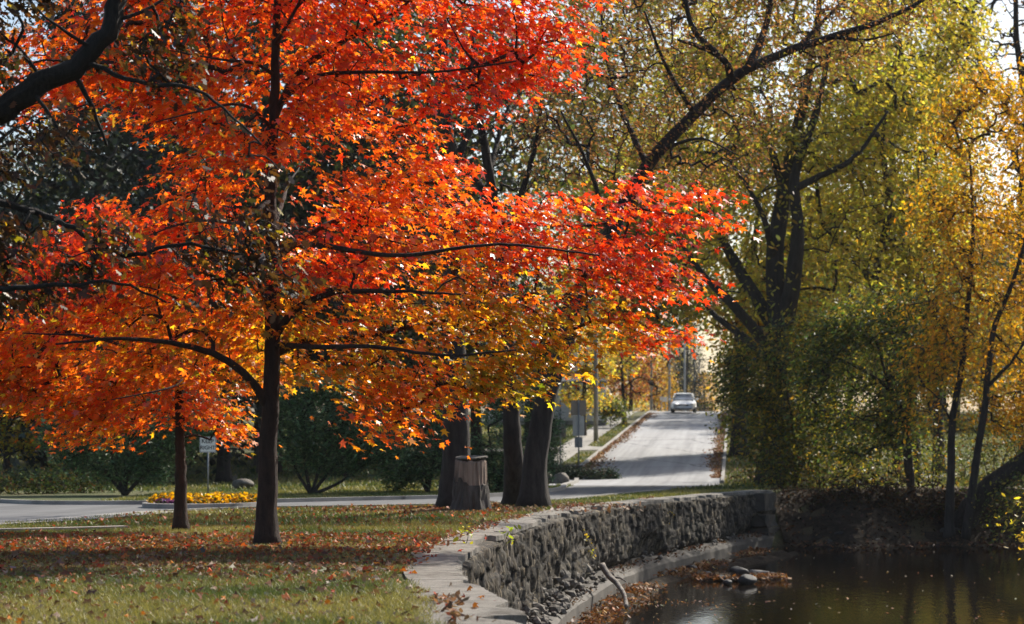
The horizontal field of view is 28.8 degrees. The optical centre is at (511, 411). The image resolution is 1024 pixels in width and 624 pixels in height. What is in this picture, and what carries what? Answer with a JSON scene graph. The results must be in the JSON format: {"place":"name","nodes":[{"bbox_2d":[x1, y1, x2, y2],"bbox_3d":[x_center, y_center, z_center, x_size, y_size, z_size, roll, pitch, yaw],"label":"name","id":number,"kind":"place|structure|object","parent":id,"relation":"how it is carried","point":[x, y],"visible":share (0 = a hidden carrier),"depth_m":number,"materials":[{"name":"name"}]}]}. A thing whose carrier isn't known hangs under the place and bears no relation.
{"place":"outdoors","nodes":[
{"label":"outdoors","id":0,"kind":"place"},
{"bbox_2d":[0,523,480,564],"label":"grass","id":1,"kind":"structure","parent":0,"point":[312,528],"depth_m":28.43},
{"bbox_2d":[0,485,702,520],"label":"side road","id":2,"kind":"structure","parent":0,"point":[8,511],"depth_m":44.03,"materials":[{"name":"asphalt"}]},
{"bbox_2d":[0,511,170,523],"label":"gutter","id":3,"kind":"object","parent":2,"relation":"on","point":[69,517],"visible":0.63,"depth_m":36.49,"materials":[{"name":"concrete"}]},
{"bbox_2d":[142,502,256,508],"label":"traffic island","id":4,"kind":"structure","parent":2,"relation":"on","point":[154,505],"depth_m":41.92,"materials":[{"name":"concrete"}]},
{"bbox_2d":[0,412,1022,617],"bbox_3d":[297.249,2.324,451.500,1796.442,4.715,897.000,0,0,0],"label":"ground","id":5,"kind":"structure","parent":0,"point":[917,535],"depth_m":62.96,"materials":[{"name":"green plant"}]},
{"bbox_2d":[0,13,61,468],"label":"background tree","id":6,"kind":"object","parent":5,"relation":"on","point":[2,138],"visible":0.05,"depth_m":74.37,"materials":[{"name":"green plant"}]},
{"bbox_2d":[0,456,69,494],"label":"bush","id":7,"kind":"object","parent":5,"relation":"on","point":[12,484],"visible":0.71,"depth_m":54.99,"materials":[{"name":"green plant"}]},
{"bbox_2d":[0,285,81,481],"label":"background tree","id":8,"kind":"object","parent":5,"relation":"on","point":[7,451],"visible":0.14,"depth_m":64.73,"materials":[{"name":"green plant"}]},
{"bbox_2d":[0,335,83,476],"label":"background tree","id":9,"kind":"object","parent":5,"relation":"on","point":[43,464],"visible":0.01,"depth_m":67.85,"materials":[{"name":"green plant"}]},
{"bbox_2d":[0,464,84,488],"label":"evergreen shrub","id":10,"kind":"object","parent":5,"relation":"on","point":[22,478],"visible":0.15,"depth_m":61.91,"materials":[{"name":"green plant"}]},
{"bbox_2d":[4,461,102,493],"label":"bush","id":11,"kind":"object","parent":5,"relation":"on","point":[53,481],"visible":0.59,"depth_m":55.94,"materials":[{"name":"green plant"}]},
{"bbox_2d":[0,525,127,531],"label":"kerb","id":12,"kind":"structure","parent":5,"relation":"on","point":[58,528],"depth_m":31.20,"materials":[{"name":"concrete"}]},
{"bbox_2d":[0,126,128,463],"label":"background tree","id":13,"kind":"object","parent":5,"relation":"on","point":[37,194],"visible":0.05,"depth_m":85.75,"materials":[{"name":"green plant"}]},
{"bbox_2d":[44,459,132,492],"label":"bush","id":14,"kind":"object","parent":5,"relation":"on","point":[79,490],"visible":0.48,"depth_m":56.89,"materials":[{"name":"green plant"}]},
{"bbox_2d":[2,98,191,444],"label":"background tree","id":15,"kind":"object","parent":5,"relation":"on","point":[81,162],"visible":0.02,"depth_m":98.78,"materials":[{"name":"green plant"}]},
{"bbox_2d":[0,0,218,486],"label":"background tree","id":16,"kind":"object","parent":5,"relation":"on","point":[75,189],"visible":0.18,"depth_m":65.34,"materials":[{"name":"leaf"},{"name":"bark"}]},
{"bbox_2d":[28,375,247,494],"bbox_3d":[-10.161,0.546,53.943,6.051,3.540,2.503,0,0,0],"label":"evergreen shrub","id":17,"kind":"object","parent":5,"relation":"on","point":[137,466],"visible":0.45,"depth_m":53.84,"materials":[{"name":"green plant"}]},
{"bbox_2d":[0,193,305,529],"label":"maple tree","id":18,"kind":"object","parent":5,"relation":"on","point":[12,382],"visible":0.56,"depth_m":31.20,"materials":[{"name":"orange plant"}]},
{"bbox_2d":[41,1,285,484],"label":"background tree","id":19,"kind":"object","parent":5,"relation":"on","point":[142,166],"visible":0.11,"depth_m":71.35,"materials":[{"name":"green plant"}]},
{"bbox_2d":[0,0,336,330],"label":"oak tree","id":20,"kind":"object","parent":5,"relation":"on","point":[34,86],"visible":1,"depth_m":20.42,"materials":[{"name":"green plant"}]},
{"bbox_2d":[56,95,298,457],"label":"background tree","id":21,"kind":"object","parent":5,"relation":"on","point":[117,135],"depth_m":89.51,"materials":[{"name":"green plant"}]},
{"bbox_2d":[200,437,215,493],"bbox_3d":[-7.714,1.518,50.523,0.430,1.780,0.058,0,0,8],"label":"road sign","id":22,"kind":"object","parent":5,"relation":"on","point":[207,446],"visible":0.98,"depth_m":50.51,"materials":[{"name":"metal"}]},
{"bbox_2d":[0,562,451,623],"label":"grass","id":23,"kind":"structure","parent":5,"relation":"on","point":[111,594],"depth_m":17.09,"materials":[{"name":"plant"}]},
{"bbox_2d":[176,147,327,465],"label":"background tree","id":24,"kind":"object","parent":5,"relation":"on","point":[213,370],"visible":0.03,"depth_m":83.49,"materials":[{"name":"green plant"}]},
{"bbox_2d":[0,504,513,604],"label":"leaf litter","id":25,"kind":"object","parent":5,"relation":"on","point":[313,556],"visible":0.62,"depth_m":22.18,"materials":[{"name":"plant"}]},
{"bbox_2d":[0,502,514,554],"bbox_3d":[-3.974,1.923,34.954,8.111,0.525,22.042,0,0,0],"label":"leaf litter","id":26,"kind":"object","parent":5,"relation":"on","point":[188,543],"visible":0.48,"depth_m":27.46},
{"bbox_2d":[152,170,364,482],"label":"lawn tree","id":27,"kind":"object","parent":5,"relation":"on","point":[225,475],"visible":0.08,"depth_m":70.80,"materials":[{"name":"green plant"}]},
{"bbox_2d":[79,0,458,472],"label":"background tree","id":28,"kind":"object","parent":5,"relation":"on","point":[310,176],"visible":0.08,"depth_m":77.31,"materials":[{"name":"orange plant"}]},
{"bbox_2d":[0,477,578,504],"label":"kerb","id":29,"kind":"structure","parent":5,"relation":"on","point":[563,486],"depth_m":46.74,"materials":[{"name":"concrete"}]},
{"bbox_2d":[126,0,534,476],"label":"background tree","id":30,"kind":"object","parent":5,"relation":"on","point":[335,304],"visible":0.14,"depth_m":76.04,"materials":[{"name":"orange plant"}]},
{"bbox_2d":[229,7,442,467],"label":"background tree","id":31,"kind":"object","parent":5,"relation":"on","point":[321,310],"visible":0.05,"depth_m":81.10,"materials":[{"name":"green plant"}]},
{"bbox_2d":[260,361,418,493],"bbox_3d":[-4.785,0.443,55.047,4.472,3.788,2.384,0,0,0],"label":"evergreen shrub","id":32,"kind":"object","parent":5,"relation":"on","point":[303,433],"visible":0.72,"depth_m":54.77,"materials":[{"name":"green plant"}]},
{"bbox_2d":[0,488,753,525],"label":"grass","id":33,"kind":"structure","parent":5,"relation":"on","point":[303,493],"depth_m":38.82,"materials":[{"name":"plant"}]},
{"bbox_2d":[0,0,761,545],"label":"maple tree","id":34,"kind":"object","parent":5,"relation":"on","point":[498,360],"visible":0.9,"depth_m":26.44,"materials":[{"name":"orange plant"}]},
{"bbox_2d":[311,0,496,507],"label":"bare tree","id":35,"kind":"object","parent":5,"relation":"on","point":[458,437],"visible":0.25,"depth_m":42.42,"materials":[{"name":"brown plant"}]},
{"bbox_2d":[164,489,668,511],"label":"kerb","id":36,"kind":"structure","parent":5,"relation":"on","point":[195,509],"depth_m":43.80,"materials":[{"name":"concrete"}]},
{"bbox_2d":[373,407,473,492],"bbox_3d":[-2.556,1.126,56.982,3.004,3.124,2.136,0,0,0],"label":"evergreen shrub","id":37,"kind":"object","parent":5,"relation":"on","point":[419,468],"visible":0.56,"depth_m":56.77,"materials":[{"name":"green plant"}]},
{"bbox_2d":[360,36,567,505],"bbox_3d":[-1.096,-3.062,44.118,4.762,10.622,2.997,0,0,0],"label":"bare tree","id":38,"kind":"object","parent":5,"relation":"on","point":[513,454],"visible":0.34,"depth_m":43.91,"materials":[{"name":"brown plant"}]},
{"bbox_2d":[277,0,655,464],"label":"background tree","id":39,"kind":"object","parent":5,"relation":"on","point":[511,177],"visible":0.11,"depth_m":80.36,"materials":[{"name":"yellow plant"}]},
{"bbox_2d":[388,93,552,450],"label":"background tree","id":40,"kind":"object","parent":5,"relation":"on","point":[472,154],"depth_m":95.59,"materials":[{"name":"green plant"}]},
{"bbox_2d":[450,455,491,510],"bbox_3d":[-0.847,1.517,40.715,0.913,1.249,0.902,0,0,-40],"label":"tree stump","id":41,"kind":"object","parent":5,"relation":"on","point":[470,490],"visible":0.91,"depth_m":40.41,"materials":[{"name":"wood"}]},
{"bbox_2d":[323,503,643,514],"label":"leaf litter","id":42,"kind":"object","parent":5,"relation":"on","point":[524,509],"visible":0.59,"depth_m":40.79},
{"bbox_2d":[421,195,563,451],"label":"background tree","id":43,"kind":"object","parent":5,"relation":"on","point":[472,415],"visible":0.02,"depth_m":89.77,"materials":[{"name":"green plant"}]},
{"bbox_2d":[0,423,1023,490],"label":"grass","id":44,"kind":"structure","parent":5,"relation":"on","point":[291,482],"depth_m":78.83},
{"bbox_2d":[469,368,570,491],"bbox_3d":[0.012,0.681,57.958,3.089,4.292,2.505,0,0,-33],"label":"evergreen shrub","id":45,"kind":"object","parent":5,"relation":"on","point":[496,483],"visible":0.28,"depth_m":57.87,"materials":[{"name":"green plant"}]},
{"bbox_2d":[486,339,609,424],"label":"house","id":46,"kind":"structure","parent":5,"relation":"on","point":[569,421],"depth_m":127.92,"materials":[{"name":"concrete"}]},
{"bbox_2d":[549,419,568,467],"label":"evergreen shrub","id":47,"kind":"object","parent":5,"relation":"on","point":[555,448],"visible":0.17,"depth_m":81.94,"materials":[{"name":"green plant"}]},
{"bbox_2d":[554,400,568,466],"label":"stop sign","id":48,"kind":"object","parent":5,"relation":"on","point":[563,415],"visible":0.48,"depth_m":80.54,"materials":[{"name":"metal"}]},
{"bbox_2d":[491,500,660,510],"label":"leaf litter","id":49,"kind":"object","parent":5,"relation":"on","point":[592,504],"visible":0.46,"depth_m":44.15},
{"bbox_2d":[571,400,585,464],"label":"sign post","id":50,"kind":"object","parent":5,"relation":"on","point":[578,407],"visible":0.93,"depth_m":78.03,"materials":[{"name":"metal"}]},
{"bbox_2d":[388,490,775,623],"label":"retaining wall","id":51,"kind":"structure","parent":5,"relation":"on","point":[537,567],"depth_m":38.96,"materials":[{"name":"stone"}]},
{"bbox_2d":[401,496,653,621],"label":"leaf litter","id":52,"kind":"object","parent":51,"relation":"on","point":[453,612],"visible":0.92,"depth_m":22.69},
{"bbox_2d":[551,531,771,605],"bbox_3d":[2.662,3.499,40.741,2.479,0.178,36.867,0,0,12],"label":"leaf debris","id":53,"kind":"object","parent":51,"relation":"on","point":[620,566],"visible":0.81,"depth_m":47.35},
{"bbox_2d":[558,462,608,479],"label":"juniper","id":54,"kind":"object","parent":5,"relation":"on","point":[572,473],"visible":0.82,"depth_m":74.91,"materials":[{"name":"green plant"}]},
{"bbox_2d":[556,309,632,435],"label":"background tree","id":55,"kind":"object","parent":5,"relation":"on","point":[582,396],"visible":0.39,"depth_m":111.63,"materials":[{"name":"yellow plant"}]},
{"bbox_2d":[594,298,597,440],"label":"utility pole","id":56,"kind":"object","parent":5,"relation":"on","point":[595,402],"visible":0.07,"depth_m":105.90,"materials":[{"name":"grey wood"}]},
{"bbox_2d":[542,235,668,403],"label":"background tree","id":57,"kind":"object","parent":5,"relation":"on","point":[626,370],"visible":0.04,"depth_m":149.29,"materials":[{"name":"yellow plant"}]},
{"bbox_2d":[590,389,635,427],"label":"bush","id":58,"kind":"object","parent":5,"relation":"on","point":[617,413],"visible":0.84,"depth_m":121.75,"materials":[{"name":"green plant"}]},
{"bbox_2d":[580,410,655,464],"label":"kerb","id":59,"kind":"structure","parent":5,"relation":"on","point":[609,442],"depth_m":105.98,"materials":[{"name":"concrete"}]},
{"bbox_2d":[569,331,679,423],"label":"street tree","id":60,"kind":"object","parent":5,"relation":"on","point":[646,380],"visible":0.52,"depth_m":127.93,"materials":[{"name":"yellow plant"}]},
{"bbox_2d":[531,152,728,414],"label":"autumn tree","id":61,"kind":"object","parent":5,"relation":"on","point":[671,310],"visible":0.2,"depth_m":87.44,"materials":[{"name":"yellow plant"}]},
{"bbox_2d":[500,0,759,442],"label":"autumn tree","id":62,"kind":"object","parent":5,"relation":"on","point":[602,93],"visible":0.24,"depth_m":103.30,"materials":[{"name":"yellow plant"}]},
{"bbox_2d":[606,346,664,410],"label":"background tree","id":63,"kind":"object","parent":5,"relation":"on","point":[636,405],"visible":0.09,"depth_m":204.70,"materials":[{"name":"yellow plant"}]},
{"bbox_2d":[606,332,667,410],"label":"background tree","id":64,"kind":"object","parent":5,"relation":"on","point":[630,395],"visible":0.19,"depth_m":171.63,"materials":[{"name":"yellow plant"}]},
{"bbox_2d":[634,359,680,411],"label":"background tree","id":65,"kind":"object","parent":5,"relation":"on","point":[658,406],"visible":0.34,"depth_m":239.84,"materials":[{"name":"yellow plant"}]},
{"bbox_2d":[657,303,715,410],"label":"background tree","id":66,"kind":"object","parent":5,"relation":"on","point":[695,382],"visible":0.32,"depth_m":249.15,"materials":[{"name":"yellow plant"}]},
{"bbox_2d":[490,0,958,507],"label":"leaning tree","id":67,"kind":"object","parent":5,"relation":"on","point":[534,489],"visible":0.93,"depth_m":42.86,"materials":[{"name":"brown plant"}]},
{"bbox_2d":[696,327,806,449],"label":"tall shrub","id":68,"kind":"object","parent":5,"relation":"on","point":[728,410],"visible":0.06,"depth_m":93.85,"materials":[{"name":"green plant"}]},
{"bbox_2d":[748,492,779,536],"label":"concrete pier","id":69,"kind":"structure","parent":5,"relation":"on","point":[764,522],"depth_m":57.86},
{"bbox_2d":[657,104,872,455],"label":"autumn tree","id":70,"kind":"object","parent":5,"relation":"on","point":[724,334],"visible":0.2,"depth_m":91.55,"materials":[{"name":"yellow plant"}]},
{"bbox_2d":[720,431,831,488],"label":"bush","id":71,"kind":"object","parent":5,"relation":"on","point":[791,461],"visible":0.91,"depth_m":62.45,"materials":[{"name":"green plant"}]},
{"bbox_2d":[593,0,965,485],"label":"spreading tree","id":72,"kind":"object","parent":5,"relation":"on","point":[781,292],"visible":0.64,"depth_m":66.76,"materials":[{"name":"green plant"}]},
{"bbox_2d":[695,296,869,487],"bbox_3d":[8.594,-0.362,63.995,5.572,6.705,4.070,0,0,-20],"label":"tall shrub","id":73,"kind":"object","parent":5,"relation":"on","point":[762,396],"visible":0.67,"depth_m":63.77,"materials":[{"name":"green plant"}]},
{"bbox_2d":[766,409,878,487],"bbox_3d":[9.718,1.605,63.481,3.255,3.432,3.492,0,0,-41],"label":"bush","id":74,"kind":"object","parent":5,"relation":"on","point":[818,463],"visible":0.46,"depth_m":63.46,"materials":[{"name":"green plant"}]},
{"bbox_2d":[801,262,895,413],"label":"background tree","id":75,"kind":"object","parent":5,"relation":"on","point":[874,361],"visible":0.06,"depth_m":121.31,"materials":[{"name":"green plant"}]},
{"bbox_2d":[798,435,916,488],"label":"bush","id":76,"kind":"object","parent":5,"relation":"on","point":[858,475],"visible":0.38,"depth_m":62.45,"materials":[{"name":"green plant"}]},
{"bbox_2d":[849,424,936,487],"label":"bush","id":77,"kind":"object","parent":5,"relation":"on","point":[894,468],"visible":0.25,"depth_m":64.48,"materials":[{"name":"green plant"}]},
{"bbox_2d":[784,0,1018,481],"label":"forked tree","id":78,"kind":"object","parent":5,"relation":"on","point":[967,34],"visible":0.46,"depth_m":71.66,"materials":[{"name":"yellow plant"}]},
{"bbox_2d":[788,0,1016,447],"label":"autumn tree","id":79,"kind":"object","parent":5,"relation":"on","point":[941,13],"visible":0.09,"depth_m":97.62,"materials":[{"name":"yellow plant"}]},
{"bbox_2d":[798,184,1022,472],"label":"lawn tree","id":80,"kind":"object","parent":5,"relation":"on","point":[939,436],"visible":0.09,"depth_m":79.81,"materials":[{"name":"yellow plant"}]},
{"bbox_2d":[807,395,1020,433],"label":"hedge","id":81,"kind":"object","parent":5,"relation":"on","point":[961,428],"visible":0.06,"depth_m":115.72,"materials":[{"name":"green plant"}]},
{"bbox_2d":[884,420,984,488],"bbox_3d":[13.315,1.661,63.148,4.066,2.923,2.553,0,0,0],"label":"bush","id":82,"kind":"object","parent":5,"relation":"on","point":[941,462],"visible":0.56,"depth_m":62.98,"materials":[{"name":"green plant"}]},
{"bbox_2d":[895,259,1004,426],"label":"background tree","id":83,"kind":"object","parent":5,"relation":"on","point":[945,400],"visible":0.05,"depth_m":123.51,"materials":[{"name":"yellow plant"}]},
{"bbox_2d":[910,213,1018,417],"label":"background tree","id":84,"kind":"object","parent":5,"relation":"on","point":[969,233],"visible":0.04,"depth_m":133.81,"materials":[{"name":"yellow plant"}]},
{"bbox_2d":[925,406,1023,502],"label":"bush","id":85,"kind":"object","parent":5,"relation":"on","point":[993,450],"visible":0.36,"depth_m":60.97,"materials":[{"name":"green plant"}]},
{"bbox_2d":[928,0,1023,452],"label":"bare tree","id":86,"kind":"object","parent":5,"relation":"on","point":[1016,41],"visible":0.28,"depth_m":79.91,"materials":[{"name":"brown plant"}]},
{"bbox_2d":[948,275,1022,419],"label":"background tree","id":87,"kind":"object","parent":5,"relation":"on","point":[981,382],"visible":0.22,"depth_m":119.62,"materials":[{"name":"yellow plant"}]},
{"bbox_2d":[959,451,1023,546],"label":"bush","id":88,"kind":"object","parent":5,"relation":"on","point":[1008,493],"visible":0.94,"depth_m":57.51,"materials":[{"name":"green plant"}]},
{"bbox_2d":[968,49,1023,439],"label":"golden tree","id":89,"kind":"object","parent":5,"relation":"on","point":[1020,185],"visible":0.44,"depth_m":63.95,"materials":[{"name":"yellow plant"}]},
{"bbox_2d":[971,239,1022,410],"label":"background tree","id":90,"kind":"object","parent":5,"relation":"on","point":[1010,257],"visible":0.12,"depth_m":125.77,"materials":[{"name":"yellow plant"}]},
{"bbox_2d":[978,408,1023,522],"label":"bush","id":91,"kind":"object","parent":5,"relation":"on","point":[1017,489],"visible":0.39,"depth_m":59.98,"materials":[{"name":"yellow plant"}]},
{"bbox_2d":[0,0,1023,411],"label":"sky","id":92,"kind":"structure","parent":0,"point":[1006,18],"materials":[{"name":"white"}]},
{"bbox_2d":[550,411,641,464],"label":"sidewalk","id":93,"kind":"structure","parent":0,"point":[587,439],"depth_m":109.50,"materials":[{"name":"concrete"}]},
{"bbox_2d":[550,411,725,485],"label":"road","id":94,"kind":"structure","parent":0,"point":[664,448],"depth_m":93.53,"materials":[{"name":"asphalt"}]},
{"bbox_2d":[582,412,658,469],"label":"leaf drift","id":95,"kind":"object","parent":94,"relation":"on","point":[630,430],"visible":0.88,"depth_m":101.23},
{"bbox_2d":[669,393,698,412],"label":"car","id":96,"kind":"object","parent":94,"relation":"on","point":[683,401],"visible":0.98,"depth_m":147.70,"materials":[{"name":"paint"}]},
{"bbox_2d":[702,412,726,477],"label":"leaf drift","id":97,"kind":"object","parent":94,"relation":"on","point":[717,467],"visible":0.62,"depth_m":92.27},
{"bbox_2d":[586,560,728,623],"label":"mud bank","id":98,"kind":"structure","parent":0,"point":[664,579],"depth_m":44.46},
{"bbox_2d":[567,546,790,623],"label":"leaf debris","id":99,"kind":"object","parent":98,"relation":"on","point":[608,612],"visible":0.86,"depth_m":43.49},
{"bbox_2d":[599,562,627,608],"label":"dead branch","id":100,"kind":"object","parent":99,"relation":"on","point":[610,576],"visible":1,"depth_m":39.62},
{"bbox_2d":[709,550,797,567],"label":"mud bank","id":101,"kind":"structure","parent":0,"point":[759,559],"depth_m":51.75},
{"bbox_2d":[575,545,1023,623],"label":"water","id":102,"kind":"structure","parent":0,"point":[958,584],"depth_m":43.25,"materials":[{"name":"black liquid"}]},
{"bbox_2d":[769,484,1023,550],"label":"river bank","id":103,"kind":"structure","parent":0,"point":[857,520],"depth_m":58.87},
{"bbox_2d":[758,472,846,511],"bbox_3d":[8.961,3.422,60.631,3.964,3.195,2.673,0,0,0],"label":"root tangle","id":104,"kind":"object","parent":103,"relation":"on","point":[800,494],"visible":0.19,"depth_m":60.42,"materials":[{"name":"brown plant"}]},
{"bbox_2d":[807,461,925,516],"bbox_3d":[10.703,2.933,60.090,4.096,2.911,2.793,0,0,0],"label":"root tangle","id":105,"kind":"object","parent":103,"relation":"on","point":[855,490],"visible":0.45,"depth_m":60.06,"materials":[{"name":"brown plant"}]},
{"bbox_2d":[763,267,987,495],"bbox_3d":[11.166,-0.890,60.962,6.916,7.080,4.219,0,0,0],"label":"tall shrub","id":106,"kind":"object","parent":103,"relation":"on","point":[824,363],"visible":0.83,"depth_m":60.78,"materials":[{"name":"green plant"}]},
{"bbox_2d":[867,468,974,532],"bbox_3d":[12.197,3.268,59.641,3.902,3.204,2.597,0,0,0],"label":"root tangle","id":107,"kind":"object","parent":103,"relation":"on","point":[922,507],"visible":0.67,"depth_m":59.40,"materials":[{"name":"brown plant"}]},
{"bbox_2d":[872,35,1023,540],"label":"golden tree","id":108,"kind":"object","parent":103,"relation":"on","point":[989,351],"visible":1,"depth_m":58.31,"materials":[{"name":"yellow plant"}]},
{"bbox_2d":[954,451,1023,528],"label":"leaning tree","id":109,"kind":"object","parent":103,"relation":"on","point":[1008,468],"visible":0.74,"depth_m":58.46,"materials":[{"name":"brown plant"}]},
{"bbox_2d":[796,202,1019,478],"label":"lawn tree","id":110,"kind":"object","parent":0,"point":[849,295],"visible":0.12,"depth_m":75.78,"materials":[{"name":"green plant"}]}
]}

